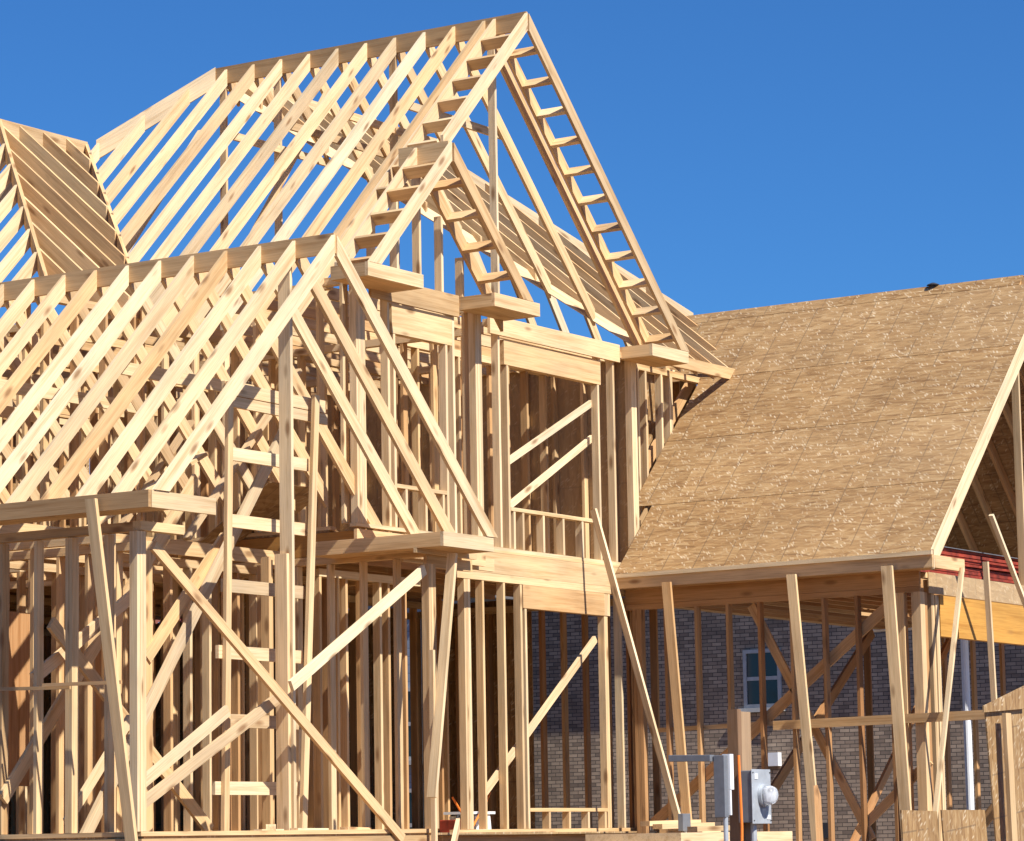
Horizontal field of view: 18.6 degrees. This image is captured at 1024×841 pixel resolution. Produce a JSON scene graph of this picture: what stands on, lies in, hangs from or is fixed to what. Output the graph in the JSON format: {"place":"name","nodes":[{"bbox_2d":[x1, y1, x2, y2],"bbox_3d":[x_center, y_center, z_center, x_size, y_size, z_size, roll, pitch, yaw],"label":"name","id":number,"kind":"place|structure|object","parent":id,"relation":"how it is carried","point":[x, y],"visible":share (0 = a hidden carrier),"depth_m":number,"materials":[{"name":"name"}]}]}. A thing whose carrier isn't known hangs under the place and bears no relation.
{"place":"outdoors","nodes":[
{"label":"outdoors","id":0,"kind":"place"},
{"bbox_2d":[155,608,348,623],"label":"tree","id":1,"kind":"object","parent":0,"point":[159,621],"visible":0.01,"depth_m":48.18,"materials":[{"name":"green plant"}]},
{"bbox_2d":[0,0,1023,622],"label":"sky","id":2,"kind":"structure","parent":0,"point":[754,153],"materials":[{"name":"blue"}]},
{"bbox_3d":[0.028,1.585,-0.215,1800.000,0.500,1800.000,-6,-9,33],"label":"ground","id":3,"kind":"structure","parent":0,"visible":0},
{"bbox_2d":[85,498,137,840],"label":"leaning board","id":4,"kind":"object","parent":3,"relation":"on","point":[112,676],"visible":1,"depth_m":26.45,"materials":[{"name":"brown wood"}]},
{"bbox_2d":[348,595,512,828],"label":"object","id":5,"kind":"structure","parent":3,"relation":"on","point":[409,715],"depth_m":55.95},
{"bbox_2d":[408,687,422,764],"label":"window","id":6,"kind":"structure","parent":5,"relation":"in","point":[409,716],"depth_m":55.90,"materials":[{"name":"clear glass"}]},
{"bbox_2d":[409,789,423,828],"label":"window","id":7,"kind":"structure","parent":5,"relation":"in","point":[410,794],"depth_m":55.71,"materials":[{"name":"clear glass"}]},
{"bbox_2d":[0,11,1023,840],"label":"timber house frame","id":8,"kind":"object","parent":3,"relation":"on","point":[836,455],"visible":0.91,"depth_m":34.37,"materials":[{"name":"brown wood"}]},
{"bbox_2d":[0,686,70,690],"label":"wooden board","id":9,"kind":"object","parent":8,"relation":"attached to","point":[32,688],"visible":1,"depth_m":27.29,"materials":[{"name":"brown wood"}]},
{"bbox_2d":[42,680,121,686],"bbox_3d":[-3.713,2.271,26.960,0.890,0.040,0.020,-6,-9,33],"label":"wooden board","id":10,"kind":"object","parent":8,"relation":"attached to","point":[75,683],"visible":1,"depth_m":26.98,"materials":[{"name":"brown wood"}]},
{"bbox_2d":[212,381,327,830],"bbox_3d":[-2.203,1.760,29.062,0.129,4.160,1.760,-6,-9,33],"label":"ladder","id":11,"kind":"object","parent":8,"relation":"on","point":[312,410],"visible":0.77,"depth_m":29.01,"materials":[{"name":"brown wood"}]},
{"bbox_2d":[275,267,296,829],"bbox_3d":[-2.108,1.146,29.013,0.190,5.355,0.113,-6,-9,33],"label":"temporary post","id":12,"kind":"object","parent":8,"relation":"on","point":[285,673],"visible":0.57,"depth_m":28.93,"materials":[{"name":"brown wood"}]},
{"bbox_2d":[290,828,328,829],"bbox_3d":[-1.857,3.752,28.636,0.090,0.034,0.522,-5,-9,28],"label":"wood offcut","id":13,"kind":"object","parent":8,"relation":"on","point":[309,828],"visible":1,"depth_m":28.56,"materials":[{"name":"brown wood"}]},
{"bbox_2d":[340,827,370,829],"bbox_3d":[-1.466,3.828,29.284,0.090,0.040,0.400,-5,-9,30],"label":"wood offcut","id":14,"kind":"object","parent":8,"relation":"on","point":[350,828],"visible":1,"depth_m":29.17,"materials":[{"name":"brown wood"}]},
{"bbox_2d":[429,650,437,840],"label":"leaning board","id":15,"kind":"object","parent":8,"relation":"attached to","point":[432,695],"visible":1,"depth_m":30.16,"materials":[{"name":"brown wood"}]},
{"bbox_2d":[427,553,457,797],"bbox_3d":[-0.674,2.456,30.250,0.100,2.376,0.447,-6,-9,33],"label":"leaning board","id":16,"kind":"object","parent":8,"relation":"attached to","point":[441,680],"visible":1,"depth_m":30.23,"materials":[{"name":"brown wood"}]},
{"bbox_2d":[439,815,470,832],"bbox_3d":[-0.628,4.476,34.613,0.300,0.205,0.200,-6,-9,33],"label":"tool case","id":17,"kind":"object","parent":8,"relation":"on","point":[446,826],"visible":0.44,"depth_m":34.55,"materials":[{"name":"plastic"}]},
{"bbox_2d":[451,818,459,840],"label":"wood offcut","id":18,"kind":"object","parent":8,"relation":"on","point":[455,834],"visible":1,"depth_m":30.19,"materials":[{"name":"brown wood"}]},
{"bbox_2d":[443,811,494,828],"bbox_3d":[-0.476,4.527,35.079,0.400,0.265,0.450,-6,-9,33],"label":"table","id":19,"kind":"object","parent":8,"relation":"on","point":[476,813],"visible":0.36,"depth_m":34.99,"materials":[{"name":"white paint"}]},
{"bbox_2d":[451,792,490,825],"bbox_3d":[-0.406,4.188,33.599,0.092,0.392,0.818,-5,-9,29],"label":"extension cord","id":20,"kind":"object","parent":8,"relation":"on","point":[459,809],"visible":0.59,"depth_m":33.50,"materials":[{"name":"orange rubber"}]},
{"bbox_2d":[814,785,822,840],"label":"leaning board","id":21,"kind":"object","parent":8,"relation":"attached to","point":[818,816],"visible":1,"depth_m":30.06,"materials":[{"name":"brown wood"}]},
{"bbox_2d":[927,283,938,287],"bbox_3d":[5.120,-1.642,37.985,0.160,0.065,0.156,-6,-9,33],"label":"vent cap","id":22,"kind":"object","parent":8,"relation":"on","point":[932,285],"visible":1,"depth_m":37.94,"materials":[{"name":"plastic"}]},
{"bbox_2d":[917,546,1018,583],"bbox_3d":[4.890,1.801,37.021,1.251,0.438,3.281,-6,-9,33],"label":"sheet stack","id":23,"kind":"object","parent":8,"relation":"on","point":[999,571],"visible":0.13,"depth_m":36.92,"materials":[{"name":"red"}]},
{"bbox_2d":[585,831,792,840],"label":"lumber pile","id":24,"kind":"object","parent":3,"relation":"on","point":[761,836],"visible":0.78,"depth_m":30.65,"materials":[{"name":"brown wood"}]},
{"bbox_2d":[640,820,700,825],"bbox_3d":[1.627,4.117,31.965,0.728,0.060,0.140,6,-10,-41],"label":"wood offcut","id":25,"kind":"object","parent":24,"relation":"on","point":[646,823],"visible":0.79,"depth_m":31.78,"materials":[{"name":"brown wood"}]},
{"bbox_2d":[653,822,714,828],"bbox_3d":[1.716,4.046,31.192,0.728,0.060,0.140,6,-10,-41],"label":"wood offcut","id":26,"kind":"object","parent":24,"relation":"on","point":[666,826],"visible":0.57,"depth_m":31.01,"materials":[{"name":"brown wood"}]},
{"bbox_2d":[678,814,690,830],"bbox_3d":[1.692,3.946,30.672,0.060,0.170,0.150,-6,-9,33],"label":"junction box","id":27,"kind":"object","parent":24,"relation":"on","point":[684,821],"visible":0.88,"depth_m":30.62,"materials":[{"name":"grey paint"}]},
{"bbox_2d":[659,829,720,832],"bbox_3d":[1.798,4.130,31.489,0.728,0.060,0.140,6,-10,-41],"label":"wood offcut","id":28,"kind":"object","parent":24,"relation":"on","point":[668,831],"visible":0.29,"depth_m":31.27,"materials":[{"name":"brown wood"}]},
{"bbox_2d":[687,825,729,831],"bbox_3d":[2.002,3.938,30.173,0.728,0.060,0.140,6,-10,-41],"label":"wood offcut","id":29,"kind":"object","parent":24,"relation":"on","point":[703,828],"visible":0.57,"depth_m":29.97,"materials":[{"name":"brown wood"}]},
{"bbox_2d":[668,754,733,840],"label":"power outlet box","id":30,"kind":"object","parent":3,"relation":"on","point":[723,776],"visible":1,"depth_m":28.32,"materials":[{"name":"grey paint"}]},
{"bbox_2d":[737,755,742,840],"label":"extension cord","id":31,"kind":"object","parent":30,"relation":"hanging from","point":[740,798],"visible":1,"depth_m":28.40,"materials":[{"name":"orange rubber"}]},
{"bbox_2d":[727,709,751,840],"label":"meter post","id":32,"kind":"object","parent":3,"relation":"on","point":[739,730],"visible":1,"depth_m":29.02,"materials":[{"name":"brown wood"}]},
{"bbox_2d":[738,769,778,840],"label":"electric meter","id":33,"kind":"object","parent":32,"relation":"attached to","point":[760,795],"visible":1,"depth_m":28.84,"materials":[{"name":"grey paint"}]},
{"bbox_2d":[532,595,1023,840],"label":"brick house","id":34,"kind":"structure","parent":3,"relation":"on","point":[845,743],"depth_m":58.96,"materials":[{"name":"grey brick"}]},
{"bbox_2d":[740,648,785,712],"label":"window","id":35,"kind":"structure","parent":34,"relation":"in","point":[773,674],"depth_m":58.92,"materials":[{"name":"white glass"}]},
{"bbox_2d":[786,574,816,840],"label":"leaning board","id":36,"kind":"object","parent":3,"relation":"on","point":[801,683],"visible":1,"depth_m":34.21,"materials":[{"name":"brown wood"}]},
{"bbox_2d":[881,565,911,838],"bbox_3d":[4.181,3.781,33.428,0.092,4.491,0.447,4,-9,-30],"label":"leaning board","id":37,"kind":"object","parent":3,"relation":"on","point":[896,693],"visible":1,"depth_m":33.59,"materials":[{"name":"brown wood"}]},
{"bbox_2d":[900,810,938,840],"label":"strand board sheet","id":38,"kind":"object","parent":3,"relation":"on","point":[916,825],"visible":1,"depth_m":28.18,"materials":[{"name":"beige wood"}]},
{"bbox_2d":[933,567,964,818],"bbox_3d":[4.553,3.757,33.266,0.050,4.492,1.529,-6,-9,33],"label":"leaning board","id":39,"kind":"object","parent":3,"relation":"on","point":[948,690],"visible":1,"depth_m":33.61,"materials":[{"name":"brown wood"}]},
{"bbox_2d":[940,810,986,840],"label":"strand board sheet","id":40,"kind":"object","parent":3,"relation":"on","point":[963,825],"visible":1,"depth_m":28.89,"materials":[{"name":"beige wood"}]},
{"bbox_2d":[982,562,996,700],"bbox_3d":[5.340,3.837,34.294,0.060,4.572,0.298,-6,-9,33],"label":"leaning board","id":41,"kind":"object","parent":3,"relation":"on","point":[990,637],"visible":0.56,"depth_m":34.41,"materials":[{"name":"brown wood"}]},
{"bbox_2d":[984,709,1023,840],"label":"strand board sheet","id":42,"kind":"object","parent":3,"relation":"on","point":[994,733],"visible":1,"depth_m":29.58,"materials":[{"name":"beige wood"}]},
{"bbox_2d":[982,686,1023,711],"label":"strand board sheet","id":43,"kind":"object","parent":42,"relation":"on","point":[1013,700],"visible":1,"depth_m":29.75,"materials":[{"name":"beige wood"}]},
{"bbox_2d":[989,514,1023,607],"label":"leaning board","id":44,"kind":"object","parent":3,"relation":"on","point":[1005,552],"visible":1,"depth_m":34.64,"materials":[{"name":"brown wood"}]},
{"bbox_2d":[1002,713,1017,840],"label":"leaning board","id":45,"kind":"object","parent":3,"relation":"on","point":[1009,776],"visible":1,"depth_m":29.44,"materials":[{"name":"brown wood"}]},
{"bbox_3d":[-2.192,3.702,28.183,0.110,0.030,0.355,-6,-9,33],"label":"wood offcut","id":46,"kind":"object","parent":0,"visible":0},
{"bbox_2d":[266,824,275,830],"bbox_3d":[-2.177,3.676,28.218,0.090,0.060,0.278,0,-8,-5],"label":"wood offcut","id":47,"kind":"object","parent":46,"relation":"on","point":[270,826],"visible":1,"depth_m":28.08,"materials":[{"name":"brown wood"}]},
{"bbox_3d":[1.915,5.394,34.328,0.700,1.642,1.151,-6,-9,33],"label":"lumber pile","id":48,"kind":"object","parent":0,"visible":0},
{"bbox_2d":[590,508,680,819],"bbox_3d":[1.395,2.772,34.827,1.096,3.662,0.060,-5,-9,28],"label":"leaning board","id":49,"kind":"object","parent":48,"relation":"on","point":[636,665],"visible":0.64,"depth_m":34.82,"materials":[{"name":"brown wood"}]},
{"bbox_2d":[661,582,691,819],"bbox_3d":[1.857,3.228,35.084,0.060,2.851,0.355,7,-11,-44],"label":"leaning board","id":50,"kind":"object","parent":48,"relation":"on","point":[677,708],"visible":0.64,"depth_m":35.09,"materials":[{"name":"brown wood"}]}
]}

